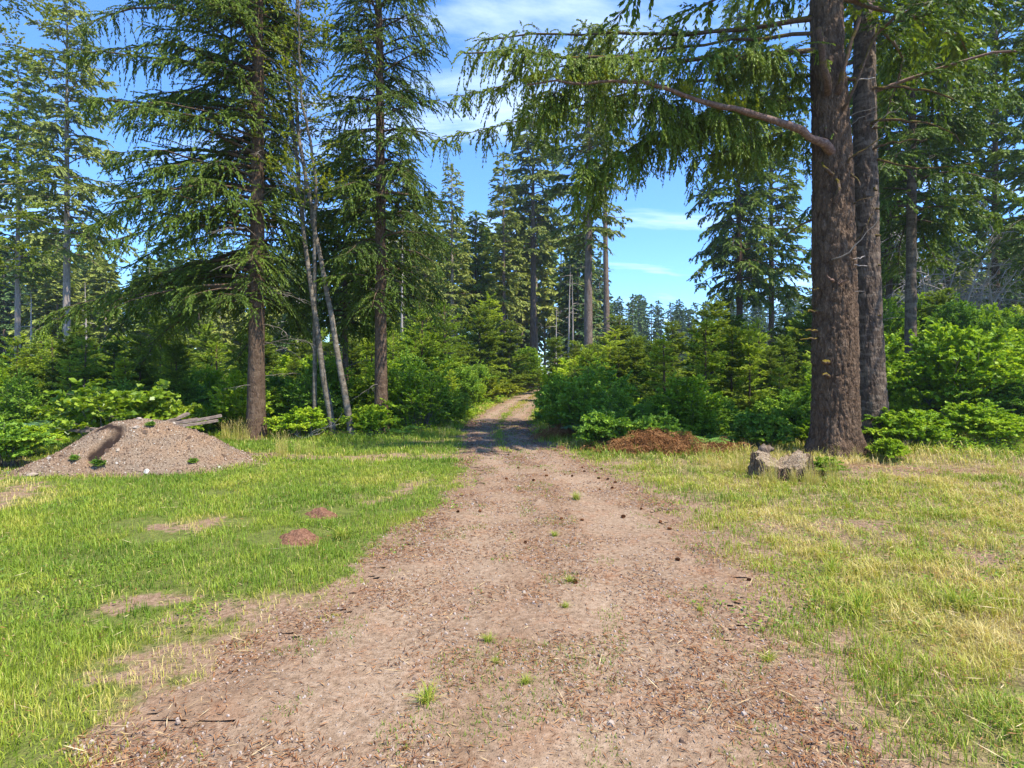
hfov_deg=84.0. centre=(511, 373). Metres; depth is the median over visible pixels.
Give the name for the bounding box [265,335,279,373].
young fir
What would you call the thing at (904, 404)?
shrub
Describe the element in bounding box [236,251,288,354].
fir tree
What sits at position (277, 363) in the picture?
young fir
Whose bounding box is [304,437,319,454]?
tall grass
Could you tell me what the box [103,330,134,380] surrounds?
young fir
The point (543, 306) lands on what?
fir tree
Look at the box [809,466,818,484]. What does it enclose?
tall grass
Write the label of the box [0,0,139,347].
fir tree
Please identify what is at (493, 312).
young fir
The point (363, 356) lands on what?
young fir
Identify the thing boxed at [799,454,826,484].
tall grass
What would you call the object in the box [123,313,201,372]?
young fir
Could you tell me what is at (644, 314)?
fir tree
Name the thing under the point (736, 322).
young fir
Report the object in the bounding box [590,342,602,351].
young fir
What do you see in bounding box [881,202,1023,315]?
dead shrub
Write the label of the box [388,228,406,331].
snag
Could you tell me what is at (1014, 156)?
fir tree
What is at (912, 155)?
fir tree
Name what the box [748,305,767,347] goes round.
fir tree
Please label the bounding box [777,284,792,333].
fir tree
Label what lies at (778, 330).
young fir
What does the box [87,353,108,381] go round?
young fir
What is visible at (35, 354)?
young fir
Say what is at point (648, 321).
fir tree
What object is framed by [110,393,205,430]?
broad leaved bush
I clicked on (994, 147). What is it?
fir tree
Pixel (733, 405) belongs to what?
shrub
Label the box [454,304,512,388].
young fir
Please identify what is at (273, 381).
shrub
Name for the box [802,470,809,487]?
tall grass
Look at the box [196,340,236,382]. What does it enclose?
young fir
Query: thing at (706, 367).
young fir
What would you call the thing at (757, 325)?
young fir
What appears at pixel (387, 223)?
fir tree
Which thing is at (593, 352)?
young fir
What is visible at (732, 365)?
young fir
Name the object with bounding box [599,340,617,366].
young fir
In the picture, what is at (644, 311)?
fir tree
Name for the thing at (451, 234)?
fir tree
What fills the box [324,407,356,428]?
bramble
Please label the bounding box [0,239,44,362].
fir tree
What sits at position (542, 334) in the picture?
fir tree
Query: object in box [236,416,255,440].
tall grass
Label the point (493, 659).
grass tuft
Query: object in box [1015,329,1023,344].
shrub
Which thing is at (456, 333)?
young fir
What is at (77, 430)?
board
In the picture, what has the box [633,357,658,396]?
young fir
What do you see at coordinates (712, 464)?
tall grass
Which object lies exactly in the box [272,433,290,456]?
tall grass
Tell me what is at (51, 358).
young fir
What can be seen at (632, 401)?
shrub
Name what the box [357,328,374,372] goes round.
young fir
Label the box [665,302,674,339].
fir tree
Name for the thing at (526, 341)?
fir tree
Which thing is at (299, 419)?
bramble
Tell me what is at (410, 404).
shrub
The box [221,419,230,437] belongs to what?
tall grass
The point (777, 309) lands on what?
fir tree
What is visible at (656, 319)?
fir tree
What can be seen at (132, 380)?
shrub
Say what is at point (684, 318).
fir tree
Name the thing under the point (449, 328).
young fir
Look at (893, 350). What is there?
shrub
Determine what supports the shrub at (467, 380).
on the ground at (158, 596)
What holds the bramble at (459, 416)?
on the ground at (158, 596)
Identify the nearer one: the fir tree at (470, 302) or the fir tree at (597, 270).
the fir tree at (470, 302)
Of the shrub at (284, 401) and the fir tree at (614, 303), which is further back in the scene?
the fir tree at (614, 303)
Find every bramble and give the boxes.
[0,416,63,467]
[0,418,40,428]
[7,412,47,423]
[7,422,69,457]
[38,416,61,426]
[182,401,218,430]
[183,404,226,432]
[211,417,244,430]
[263,405,342,438]
[269,409,301,433]
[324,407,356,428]
[339,404,403,434]
[389,416,425,430]
[454,413,467,419]
[464,409,475,416]
[571,405,642,445]
[628,410,686,436]
[675,407,732,436]
[726,408,801,446]
[787,417,801,425]
[793,418,809,441]
[813,456,851,475]
[861,407,970,446]
[865,435,911,460]
[926,399,1023,447]
[994,416,1023,444]
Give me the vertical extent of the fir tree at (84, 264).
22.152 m
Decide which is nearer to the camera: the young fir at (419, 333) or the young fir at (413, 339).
the young fir at (413, 339)
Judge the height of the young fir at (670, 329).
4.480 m
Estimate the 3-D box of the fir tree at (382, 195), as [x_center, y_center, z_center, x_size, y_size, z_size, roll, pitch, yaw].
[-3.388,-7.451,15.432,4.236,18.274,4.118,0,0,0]
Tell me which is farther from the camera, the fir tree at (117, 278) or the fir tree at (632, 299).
the fir tree at (632, 299)
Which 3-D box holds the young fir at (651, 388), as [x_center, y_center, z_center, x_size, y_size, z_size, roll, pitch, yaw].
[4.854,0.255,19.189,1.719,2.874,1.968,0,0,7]
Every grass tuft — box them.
[322,523,361,541]
[395,676,448,705]
[474,631,497,642]
[489,652,503,663]
[514,671,538,686]
[545,530,560,536]
[558,599,573,607]
[565,572,572,581]
[571,490,580,500]
[748,648,781,662]
[808,556,862,575]
[820,582,904,616]
[913,577,993,612]
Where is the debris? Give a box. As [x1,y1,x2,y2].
[0,441,1023,767]
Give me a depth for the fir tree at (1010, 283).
53.95 m
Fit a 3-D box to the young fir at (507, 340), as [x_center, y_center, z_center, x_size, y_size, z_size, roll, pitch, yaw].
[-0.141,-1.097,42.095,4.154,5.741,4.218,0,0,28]
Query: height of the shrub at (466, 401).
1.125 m
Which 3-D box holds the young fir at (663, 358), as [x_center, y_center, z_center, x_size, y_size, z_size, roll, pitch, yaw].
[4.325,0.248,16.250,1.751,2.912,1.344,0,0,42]
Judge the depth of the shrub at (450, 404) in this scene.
17.21 m
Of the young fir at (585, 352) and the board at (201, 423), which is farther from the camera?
the young fir at (585, 352)
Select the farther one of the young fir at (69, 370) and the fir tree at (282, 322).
the fir tree at (282, 322)
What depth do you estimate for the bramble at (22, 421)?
14.99 m
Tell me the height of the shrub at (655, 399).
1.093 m
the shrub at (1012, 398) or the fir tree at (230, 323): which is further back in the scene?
the fir tree at (230, 323)
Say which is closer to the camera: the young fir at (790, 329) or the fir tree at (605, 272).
the young fir at (790, 329)
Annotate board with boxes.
[67,429,89,432]
[78,426,97,430]
[164,412,189,421]
[174,414,221,423]
[177,419,218,426]
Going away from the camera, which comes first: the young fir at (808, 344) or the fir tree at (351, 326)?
the fir tree at (351, 326)
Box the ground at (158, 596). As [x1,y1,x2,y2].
[0,386,1023,767]
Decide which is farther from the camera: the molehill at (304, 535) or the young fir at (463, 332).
the young fir at (463, 332)
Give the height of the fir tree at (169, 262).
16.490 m
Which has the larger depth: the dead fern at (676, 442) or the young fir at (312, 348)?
the young fir at (312, 348)
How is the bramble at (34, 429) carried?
on the ground at (158, 596)
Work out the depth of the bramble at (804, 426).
12.72 m
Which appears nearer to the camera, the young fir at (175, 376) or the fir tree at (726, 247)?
the young fir at (175, 376)
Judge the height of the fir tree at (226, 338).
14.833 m
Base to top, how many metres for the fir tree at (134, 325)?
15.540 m
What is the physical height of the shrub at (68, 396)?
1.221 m
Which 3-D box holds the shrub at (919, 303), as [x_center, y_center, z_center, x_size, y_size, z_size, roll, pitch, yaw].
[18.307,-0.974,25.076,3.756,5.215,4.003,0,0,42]
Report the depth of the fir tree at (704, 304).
141.39 m
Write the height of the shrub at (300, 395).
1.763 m
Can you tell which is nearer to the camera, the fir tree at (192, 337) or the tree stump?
the tree stump
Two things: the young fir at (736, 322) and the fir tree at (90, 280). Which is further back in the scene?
the fir tree at (90, 280)
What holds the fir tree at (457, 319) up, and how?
on the ground at (158, 596)
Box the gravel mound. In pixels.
[0,418,270,475]
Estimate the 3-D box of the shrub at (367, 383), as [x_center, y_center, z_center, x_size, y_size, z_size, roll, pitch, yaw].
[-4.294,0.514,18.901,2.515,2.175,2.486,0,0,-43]
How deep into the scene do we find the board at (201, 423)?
11.74 m
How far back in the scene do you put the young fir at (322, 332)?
35.79 m
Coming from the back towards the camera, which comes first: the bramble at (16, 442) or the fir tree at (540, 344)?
the fir tree at (540, 344)
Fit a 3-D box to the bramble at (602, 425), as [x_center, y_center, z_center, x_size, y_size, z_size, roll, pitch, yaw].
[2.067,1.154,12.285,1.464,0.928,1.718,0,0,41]
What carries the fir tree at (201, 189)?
on the ground at (158, 596)
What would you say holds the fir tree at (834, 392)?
on the ground at (158, 596)
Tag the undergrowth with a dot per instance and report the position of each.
(498, 398)
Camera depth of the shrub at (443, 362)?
24.71 m
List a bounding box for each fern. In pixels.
[23,420,58,428]
[386,425,421,434]
[529,423,577,439]
[554,427,732,459]
[558,418,625,431]
[674,427,736,443]
[675,436,756,453]
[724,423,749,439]
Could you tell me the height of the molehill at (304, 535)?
0.115 m
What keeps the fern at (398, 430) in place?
on the ground at (158, 596)
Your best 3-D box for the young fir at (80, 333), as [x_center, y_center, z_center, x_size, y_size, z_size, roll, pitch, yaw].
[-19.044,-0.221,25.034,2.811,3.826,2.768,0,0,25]
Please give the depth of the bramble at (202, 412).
14.61 m
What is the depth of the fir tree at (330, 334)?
84.47 m
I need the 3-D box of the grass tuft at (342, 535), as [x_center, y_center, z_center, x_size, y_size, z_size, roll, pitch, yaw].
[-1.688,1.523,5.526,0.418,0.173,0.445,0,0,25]
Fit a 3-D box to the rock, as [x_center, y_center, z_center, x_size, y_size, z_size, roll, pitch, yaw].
[-7.376,1.559,8.743,0.143,0.064,0.206,0,0,-16]
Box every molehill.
[279,528,321,546]
[304,507,337,518]
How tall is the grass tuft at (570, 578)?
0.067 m
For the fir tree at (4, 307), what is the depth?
64.50 m
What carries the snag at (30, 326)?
on the ground at (158, 596)
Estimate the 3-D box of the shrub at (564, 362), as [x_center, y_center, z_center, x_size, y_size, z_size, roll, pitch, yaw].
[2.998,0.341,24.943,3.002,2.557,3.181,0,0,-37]
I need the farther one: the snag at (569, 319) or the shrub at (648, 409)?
the snag at (569, 319)
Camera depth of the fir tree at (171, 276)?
81.72 m
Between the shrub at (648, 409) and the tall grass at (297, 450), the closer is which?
the tall grass at (297, 450)
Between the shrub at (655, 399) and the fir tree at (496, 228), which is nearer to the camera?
the shrub at (655, 399)
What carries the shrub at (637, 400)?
on the ground at (158, 596)
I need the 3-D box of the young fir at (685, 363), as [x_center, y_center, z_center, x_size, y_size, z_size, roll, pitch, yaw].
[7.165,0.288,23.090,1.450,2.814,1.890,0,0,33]
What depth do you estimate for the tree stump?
8.72 m
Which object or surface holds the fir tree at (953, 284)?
on the ground at (158, 596)
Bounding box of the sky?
[0,0,1023,373]
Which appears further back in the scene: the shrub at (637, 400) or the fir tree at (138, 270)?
the fir tree at (138, 270)
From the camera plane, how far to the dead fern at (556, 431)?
13.82 m
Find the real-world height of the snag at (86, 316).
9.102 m
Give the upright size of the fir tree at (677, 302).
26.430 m
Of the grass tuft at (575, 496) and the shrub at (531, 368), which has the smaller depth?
the grass tuft at (575, 496)
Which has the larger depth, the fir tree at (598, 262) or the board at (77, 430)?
the fir tree at (598, 262)
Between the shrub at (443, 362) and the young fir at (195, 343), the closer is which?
the shrub at (443, 362)
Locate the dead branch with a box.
[287,416,340,438]
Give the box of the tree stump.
[748,448,814,481]
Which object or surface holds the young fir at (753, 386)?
on the ground at (158, 596)
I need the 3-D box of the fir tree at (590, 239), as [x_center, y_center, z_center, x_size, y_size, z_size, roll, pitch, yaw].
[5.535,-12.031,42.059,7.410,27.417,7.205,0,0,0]
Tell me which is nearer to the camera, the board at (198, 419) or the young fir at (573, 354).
the board at (198, 419)
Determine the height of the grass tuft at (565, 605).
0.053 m
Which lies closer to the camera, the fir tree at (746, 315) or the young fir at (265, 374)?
the young fir at (265, 374)
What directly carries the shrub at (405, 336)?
on the ground at (158, 596)
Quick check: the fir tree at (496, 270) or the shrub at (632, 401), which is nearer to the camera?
the shrub at (632, 401)
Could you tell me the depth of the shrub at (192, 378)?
17.78 m
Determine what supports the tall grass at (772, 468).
on the ground at (158, 596)
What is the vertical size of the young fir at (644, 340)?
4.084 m
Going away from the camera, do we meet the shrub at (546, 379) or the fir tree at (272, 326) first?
the shrub at (546, 379)
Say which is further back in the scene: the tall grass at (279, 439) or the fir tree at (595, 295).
the fir tree at (595, 295)
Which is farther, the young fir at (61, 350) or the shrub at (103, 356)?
the shrub at (103, 356)
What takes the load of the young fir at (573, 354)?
on the ground at (158, 596)
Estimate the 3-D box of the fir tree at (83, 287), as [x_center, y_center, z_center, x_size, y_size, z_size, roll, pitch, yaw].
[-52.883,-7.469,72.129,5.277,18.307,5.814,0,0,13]
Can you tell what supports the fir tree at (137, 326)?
on the ground at (158, 596)
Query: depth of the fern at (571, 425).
13.48 m
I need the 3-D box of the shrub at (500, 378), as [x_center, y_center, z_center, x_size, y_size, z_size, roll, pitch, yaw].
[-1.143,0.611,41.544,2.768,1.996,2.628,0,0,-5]
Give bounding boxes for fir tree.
[0,0,104,291]
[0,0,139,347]
[0,47,75,368]
[0,231,11,343]
[0,237,33,337]
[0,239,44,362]
[0,258,29,366]
[5,234,78,359]
[21,254,90,358]
[28,0,351,438]
[36,224,62,363]
[49,260,83,339]
[71,248,103,347]
[74,264,135,350]
[76,234,101,288]
[77,246,111,333]
[78,259,127,352]
[107,260,125,353]
[122,268,152,358]
[122,290,146,341]
[124,257,169,354]
[145,229,188,347]
[146,248,181,345]
[171,285,212,351]
[174,247,224,362]
[202,280,236,363]
[205,241,238,361]
[212,253,242,370]
[218,296,247,365]
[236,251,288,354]
[245,258,285,351]
[270,262,291,356]
[275,134,417,387]
[276,266,326,369]
[278,245,304,337]
[278,251,309,350]
[307,243,348,352]
[308,0,465,433]
[336,260,362,349]
[349,255,386,352]
[368,219,400,315]
[386,143,434,328]
[391,243,427,337]
[400,189,449,334]
[419,222,450,297]
[424,162,483,353]
[427,233,465,323]
[428,0,998,458]
[444,235,465,334]
[446,214,473,342]
[447,248,470,338]
[449,210,506,333]
[459,226,497,349]
[469,234,511,328]
[478,152,528,351]
[479,222,523,353]
[485,94,574,385]
[498,201,539,350]
[506,240,546,354]
[514,210,562,384]
[523,327,543,366]
[528,211,559,366]
[537,19,636,354]
[540,218,575,365]
[541,269,559,373]
[547,218,603,349]
[553,229,601,363]
[558,216,602,356]
[576,20,631,346]
[582,259,615,342]
[592,269,603,341]
[594,251,608,334]
[611,302,618,320]
[614,302,625,326]
[616,296,623,318]
[622,303,634,339]
[626,294,639,340]
[633,294,647,333]
[633,295,648,342]
[635,294,647,338]
[639,300,649,344]
[643,299,650,341]
[644,304,659,355]
[652,300,663,347]
[652,307,661,345]
[655,307,668,347]
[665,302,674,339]
[668,312,675,339]
[673,299,683,318]
[673,304,687,377]
[680,307,691,338]
[681,309,694,368]
[681,312,693,361]
[685,0,797,344]
[691,302,699,325]
[702,301,709,332]
[710,65,811,345]
[713,297,720,320]
[723,0,1023,445]
[743,302,749,325]
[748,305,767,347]
[750,302,767,346]
[762,296,774,346]
[774,304,783,341]
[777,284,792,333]
[786,288,801,327]
[795,298,807,318]
[796,0,1023,372]
[803,290,811,303]
[847,16,968,314]
[879,1,1023,295]
[880,196,905,315]
[880,214,902,295]
[883,0,1023,317]
[917,261,942,307]
[929,253,985,313]
[939,235,975,291]
[952,0,1023,303]
[956,247,987,311]
[965,234,1002,303]
[981,216,1023,313]
[984,250,1023,313]
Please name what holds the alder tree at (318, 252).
on the ground at (158, 596)
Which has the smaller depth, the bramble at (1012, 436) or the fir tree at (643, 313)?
the bramble at (1012, 436)
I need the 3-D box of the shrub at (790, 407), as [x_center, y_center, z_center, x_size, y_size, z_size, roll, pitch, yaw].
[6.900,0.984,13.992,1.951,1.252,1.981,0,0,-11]
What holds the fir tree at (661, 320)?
on the ground at (158, 596)
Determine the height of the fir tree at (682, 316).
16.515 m
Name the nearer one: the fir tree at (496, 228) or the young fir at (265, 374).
the young fir at (265, 374)
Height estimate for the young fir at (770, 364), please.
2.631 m
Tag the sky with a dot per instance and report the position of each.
(652, 259)
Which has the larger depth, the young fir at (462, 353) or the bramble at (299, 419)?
the young fir at (462, 353)
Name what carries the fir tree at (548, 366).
on the ground at (158, 596)
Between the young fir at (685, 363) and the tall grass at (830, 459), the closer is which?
the tall grass at (830, 459)
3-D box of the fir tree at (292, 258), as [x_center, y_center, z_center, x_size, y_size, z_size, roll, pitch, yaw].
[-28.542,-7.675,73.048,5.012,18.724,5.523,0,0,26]
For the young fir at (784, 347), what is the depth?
18.80 m
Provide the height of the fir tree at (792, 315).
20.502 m
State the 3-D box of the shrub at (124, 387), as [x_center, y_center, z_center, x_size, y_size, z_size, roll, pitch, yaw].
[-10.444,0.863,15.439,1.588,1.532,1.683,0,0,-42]
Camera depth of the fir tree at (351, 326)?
18.19 m
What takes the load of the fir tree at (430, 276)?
on the ground at (158, 596)
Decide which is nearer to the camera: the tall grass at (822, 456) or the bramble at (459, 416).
the tall grass at (822, 456)
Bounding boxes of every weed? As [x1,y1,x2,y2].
[69,452,80,459]
[90,456,106,466]
[144,419,155,425]
[187,457,198,462]
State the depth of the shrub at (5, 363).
35.57 m
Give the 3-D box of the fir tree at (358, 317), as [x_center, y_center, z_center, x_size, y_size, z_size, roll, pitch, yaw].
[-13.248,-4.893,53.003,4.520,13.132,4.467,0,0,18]
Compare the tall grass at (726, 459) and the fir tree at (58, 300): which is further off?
the fir tree at (58, 300)
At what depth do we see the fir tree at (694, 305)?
184.86 m
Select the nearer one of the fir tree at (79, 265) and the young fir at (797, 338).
the young fir at (797, 338)
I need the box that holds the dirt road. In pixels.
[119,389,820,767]
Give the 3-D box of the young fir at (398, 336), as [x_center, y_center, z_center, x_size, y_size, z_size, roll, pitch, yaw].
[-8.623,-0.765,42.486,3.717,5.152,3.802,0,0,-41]
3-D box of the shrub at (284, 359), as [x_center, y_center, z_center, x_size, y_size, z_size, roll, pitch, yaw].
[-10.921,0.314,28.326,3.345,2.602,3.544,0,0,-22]
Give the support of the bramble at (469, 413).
on the ground at (158, 596)
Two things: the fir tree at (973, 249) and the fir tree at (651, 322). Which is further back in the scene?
the fir tree at (651, 322)
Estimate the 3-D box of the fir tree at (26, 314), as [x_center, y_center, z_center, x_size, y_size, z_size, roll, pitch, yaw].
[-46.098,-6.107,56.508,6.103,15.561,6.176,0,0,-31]
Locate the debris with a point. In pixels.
(706, 599)
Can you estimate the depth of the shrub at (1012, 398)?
13.92 m
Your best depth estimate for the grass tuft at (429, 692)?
2.73 m
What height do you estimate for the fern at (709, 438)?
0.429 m
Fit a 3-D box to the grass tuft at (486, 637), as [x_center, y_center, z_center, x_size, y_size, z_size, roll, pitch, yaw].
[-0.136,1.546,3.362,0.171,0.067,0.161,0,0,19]
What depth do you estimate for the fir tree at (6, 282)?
79.57 m
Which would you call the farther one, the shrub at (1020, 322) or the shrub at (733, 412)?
the shrub at (1020, 322)
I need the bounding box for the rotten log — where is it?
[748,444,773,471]
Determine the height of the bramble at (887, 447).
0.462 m
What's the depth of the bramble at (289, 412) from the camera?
15.02 m
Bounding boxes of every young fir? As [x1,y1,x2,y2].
[0,332,51,405]
[10,343,59,400]
[30,338,65,401]
[33,332,61,402]
[34,331,103,400]
[45,335,111,416]
[52,354,83,410]
[53,325,106,378]
[82,339,138,390]
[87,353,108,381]
[101,333,160,392]
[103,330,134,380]
[107,356,139,390]
[108,345,134,381]
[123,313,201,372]
[151,323,195,372]
[151,349,172,386]
[152,341,202,401]
[183,321,233,379]
[186,330,227,379]
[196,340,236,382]
[207,332,247,399]
[230,350,271,405]
[231,318,283,386]
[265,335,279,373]
[266,352,287,385]
[284,353,302,382]
[288,332,311,360]
[307,339,317,360]
[317,340,339,365]
[320,329,332,351]
[334,312,407,359]
[340,337,366,404]
[355,333,374,404]
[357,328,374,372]
[387,329,405,362]
[388,318,413,338]
[389,308,457,392]
[389,331,404,343]
[400,322,428,358]
[405,315,423,337]
[423,300,477,376]
[429,322,477,363]
[439,345,458,361]
[443,369,460,394]
[449,322,462,357]
[452,329,470,347]
[453,349,470,368]
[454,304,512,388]
[461,341,478,357]
[466,291,514,383]
[484,319,535,389]
[523,336,571,393]
[560,340,583,368]
[562,357,580,382]
[569,353,600,381]
[571,344,604,375]
[583,345,602,363]
[585,344,599,355]
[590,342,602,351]
[596,314,634,355]
[597,328,625,367]
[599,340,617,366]
[600,347,616,365]
[602,345,636,386]
[617,336,658,400]
[622,352,632,371]
[628,334,648,369]
[631,340,674,398]
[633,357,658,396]
[636,345,662,389]
[640,332,685,402]
[658,320,690,380]
[660,362,676,388]
[673,300,757,406]
[679,352,701,383]
[681,316,736,407]
[694,339,720,386]
[707,326,758,411]
[708,312,774,401]
[714,325,754,399]
[729,321,776,410]
[741,333,780,400]
[744,316,791,389]
[751,345,793,402]
[759,366,791,412]
[760,334,804,397]
[768,317,796,385]
[778,312,811,390]
[779,297,812,394]
[781,320,807,386]
[785,307,810,385]
[794,350,811,388]
[917,287,958,332]
[1012,304,1023,319]
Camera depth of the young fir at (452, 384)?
21.80 m
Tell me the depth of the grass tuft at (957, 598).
3.86 m
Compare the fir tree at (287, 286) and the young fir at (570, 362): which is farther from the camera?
the fir tree at (287, 286)
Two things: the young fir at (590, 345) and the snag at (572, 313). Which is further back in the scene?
the snag at (572, 313)
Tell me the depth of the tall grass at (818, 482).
8.29 m
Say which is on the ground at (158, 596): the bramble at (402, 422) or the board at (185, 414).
the bramble at (402, 422)
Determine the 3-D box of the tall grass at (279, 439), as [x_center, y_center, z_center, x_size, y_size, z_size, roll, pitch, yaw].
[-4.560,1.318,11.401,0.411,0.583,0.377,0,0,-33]
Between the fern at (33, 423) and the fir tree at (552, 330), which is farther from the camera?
the fir tree at (552, 330)
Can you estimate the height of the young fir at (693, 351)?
4.168 m
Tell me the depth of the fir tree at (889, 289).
29.18 m
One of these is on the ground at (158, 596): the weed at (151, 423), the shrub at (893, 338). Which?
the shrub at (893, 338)
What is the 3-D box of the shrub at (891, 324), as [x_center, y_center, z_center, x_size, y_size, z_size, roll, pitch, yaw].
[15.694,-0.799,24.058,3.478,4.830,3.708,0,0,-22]
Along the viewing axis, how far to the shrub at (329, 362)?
19.27 m
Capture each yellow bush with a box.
[474,375,512,400]
[496,378,528,397]
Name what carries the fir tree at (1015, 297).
on the ground at (158, 596)
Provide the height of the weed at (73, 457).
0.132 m
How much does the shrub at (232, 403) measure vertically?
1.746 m
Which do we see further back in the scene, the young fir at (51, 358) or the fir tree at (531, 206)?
the fir tree at (531, 206)
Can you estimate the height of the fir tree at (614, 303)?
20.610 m
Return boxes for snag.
[14,294,49,355]
[80,289,93,338]
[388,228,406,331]
[550,303,561,363]
[555,274,581,356]
[562,275,581,358]
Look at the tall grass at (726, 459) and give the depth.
9.74 m
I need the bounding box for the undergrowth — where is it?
[35,385,1023,453]
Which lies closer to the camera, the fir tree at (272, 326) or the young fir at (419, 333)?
the young fir at (419, 333)
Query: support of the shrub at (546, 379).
on the ground at (158, 596)
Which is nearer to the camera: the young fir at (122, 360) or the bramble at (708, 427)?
the bramble at (708, 427)
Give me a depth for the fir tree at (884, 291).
50.54 m
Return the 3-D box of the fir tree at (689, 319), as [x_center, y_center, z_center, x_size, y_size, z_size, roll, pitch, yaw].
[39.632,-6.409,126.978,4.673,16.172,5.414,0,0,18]
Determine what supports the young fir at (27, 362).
on the ground at (158, 596)
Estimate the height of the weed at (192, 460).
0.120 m
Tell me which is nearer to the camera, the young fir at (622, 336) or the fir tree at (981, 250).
the young fir at (622, 336)
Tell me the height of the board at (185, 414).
0.202 m
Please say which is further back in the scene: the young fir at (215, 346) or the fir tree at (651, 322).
the fir tree at (651, 322)
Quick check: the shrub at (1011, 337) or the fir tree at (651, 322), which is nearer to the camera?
the shrub at (1011, 337)
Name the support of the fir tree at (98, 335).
on the ground at (158, 596)
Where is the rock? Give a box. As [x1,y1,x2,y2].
[26,472,38,476]
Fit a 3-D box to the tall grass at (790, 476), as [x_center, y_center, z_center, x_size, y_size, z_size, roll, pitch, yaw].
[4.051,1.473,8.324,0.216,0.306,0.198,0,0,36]
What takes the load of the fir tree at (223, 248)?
on the ground at (158, 596)
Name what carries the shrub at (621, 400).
on the ground at (158, 596)
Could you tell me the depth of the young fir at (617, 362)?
20.64 m
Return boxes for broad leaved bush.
[25,378,185,437]
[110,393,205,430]
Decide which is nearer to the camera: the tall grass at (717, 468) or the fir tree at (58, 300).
the tall grass at (717, 468)
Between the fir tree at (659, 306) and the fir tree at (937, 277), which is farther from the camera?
the fir tree at (659, 306)
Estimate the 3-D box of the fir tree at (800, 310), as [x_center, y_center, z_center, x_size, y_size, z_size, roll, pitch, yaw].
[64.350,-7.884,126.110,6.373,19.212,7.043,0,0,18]
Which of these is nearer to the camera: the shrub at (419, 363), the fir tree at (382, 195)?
the fir tree at (382, 195)
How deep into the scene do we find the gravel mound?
9.39 m
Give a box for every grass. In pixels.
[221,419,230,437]
[227,420,240,439]
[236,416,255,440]
[272,432,289,455]
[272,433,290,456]
[275,428,295,453]
[293,437,301,455]
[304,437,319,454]
[691,439,709,464]
[707,450,715,468]
[711,454,722,473]
[722,453,728,467]
[726,449,741,472]
[733,451,747,473]
[734,450,749,471]
[755,454,776,482]
[755,469,768,485]
[769,457,779,483]
[784,469,795,483]
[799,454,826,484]
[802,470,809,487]
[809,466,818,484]
[815,446,839,475]
[815,470,822,484]
[821,455,845,480]
[828,452,843,478]
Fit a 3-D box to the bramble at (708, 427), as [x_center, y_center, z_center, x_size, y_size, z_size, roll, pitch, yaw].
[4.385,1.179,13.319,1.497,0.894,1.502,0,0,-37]
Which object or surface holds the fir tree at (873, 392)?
on the ground at (158, 596)
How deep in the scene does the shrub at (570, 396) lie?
13.85 m
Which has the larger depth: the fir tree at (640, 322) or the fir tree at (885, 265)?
the fir tree at (640, 322)
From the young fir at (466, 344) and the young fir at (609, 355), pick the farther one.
the young fir at (466, 344)
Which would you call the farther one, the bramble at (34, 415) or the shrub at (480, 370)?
the shrub at (480, 370)
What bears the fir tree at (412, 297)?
on the ground at (158, 596)
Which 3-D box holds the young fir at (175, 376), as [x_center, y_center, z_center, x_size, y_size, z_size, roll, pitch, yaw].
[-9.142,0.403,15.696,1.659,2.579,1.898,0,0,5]
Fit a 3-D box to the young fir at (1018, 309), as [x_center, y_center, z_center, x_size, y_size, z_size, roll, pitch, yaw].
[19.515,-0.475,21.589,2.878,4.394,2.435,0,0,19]
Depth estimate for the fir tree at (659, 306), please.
163.33 m
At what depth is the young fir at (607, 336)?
33.88 m
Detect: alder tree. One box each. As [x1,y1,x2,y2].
[236,0,360,434]
[246,0,372,435]
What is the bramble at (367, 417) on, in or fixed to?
on the ground at (158, 596)
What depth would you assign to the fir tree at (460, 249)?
102.86 m
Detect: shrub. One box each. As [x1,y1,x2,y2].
[0,352,21,367]
[0,367,10,410]
[0,369,53,422]
[58,388,112,432]
[95,346,118,366]
[103,377,145,420]
[111,374,153,390]
[149,367,212,404]
[154,370,207,406]
[187,365,227,406]
[206,370,279,430]
[265,354,311,381]
[265,370,295,411]
[266,379,324,417]
[275,368,343,432]
[284,352,364,406]
[310,362,365,410]
[349,356,407,407]
[372,365,422,405]
[380,363,458,431]
[387,332,451,357]
[387,345,438,383]
[388,400,430,425]
[411,351,470,392]
[426,380,474,424]
[450,366,481,405]
[452,388,474,414]
[466,359,499,384]
[470,378,491,406]
[493,369,514,383]
[505,346,546,391]
[531,370,567,411]
[532,371,573,431]
[533,373,622,437]
[552,352,600,380]
[578,358,641,399]
[580,381,642,439]
[583,370,643,403]
[601,390,637,411]
[625,400,664,420]
[628,384,649,404]
[629,398,681,421]
[651,372,729,435]
[709,397,745,437]
[718,403,752,441]
[740,409,769,417]
[746,397,780,413]
[753,388,811,438]
[792,362,893,413]
[801,340,915,403]
[806,327,914,376]
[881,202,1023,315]
[883,297,923,361]
[885,255,998,315]
[886,317,1023,418]
[889,390,927,416]
[899,292,953,337]
[917,292,996,347]
[941,378,1023,416]
[956,333,1023,373]
[973,302,1023,336]
[979,323,1023,396]
[991,328,1022,348]
[1000,315,1023,344]
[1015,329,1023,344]
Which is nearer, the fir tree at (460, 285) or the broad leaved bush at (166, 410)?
the broad leaved bush at (166, 410)
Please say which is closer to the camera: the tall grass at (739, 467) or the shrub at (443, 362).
the tall grass at (739, 467)
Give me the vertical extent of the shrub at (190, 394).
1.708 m
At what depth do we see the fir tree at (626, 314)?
131.59 m
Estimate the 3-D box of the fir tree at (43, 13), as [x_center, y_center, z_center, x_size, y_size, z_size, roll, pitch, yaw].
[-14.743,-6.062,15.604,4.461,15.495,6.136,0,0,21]
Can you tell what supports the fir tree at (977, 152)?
on the ground at (158, 596)

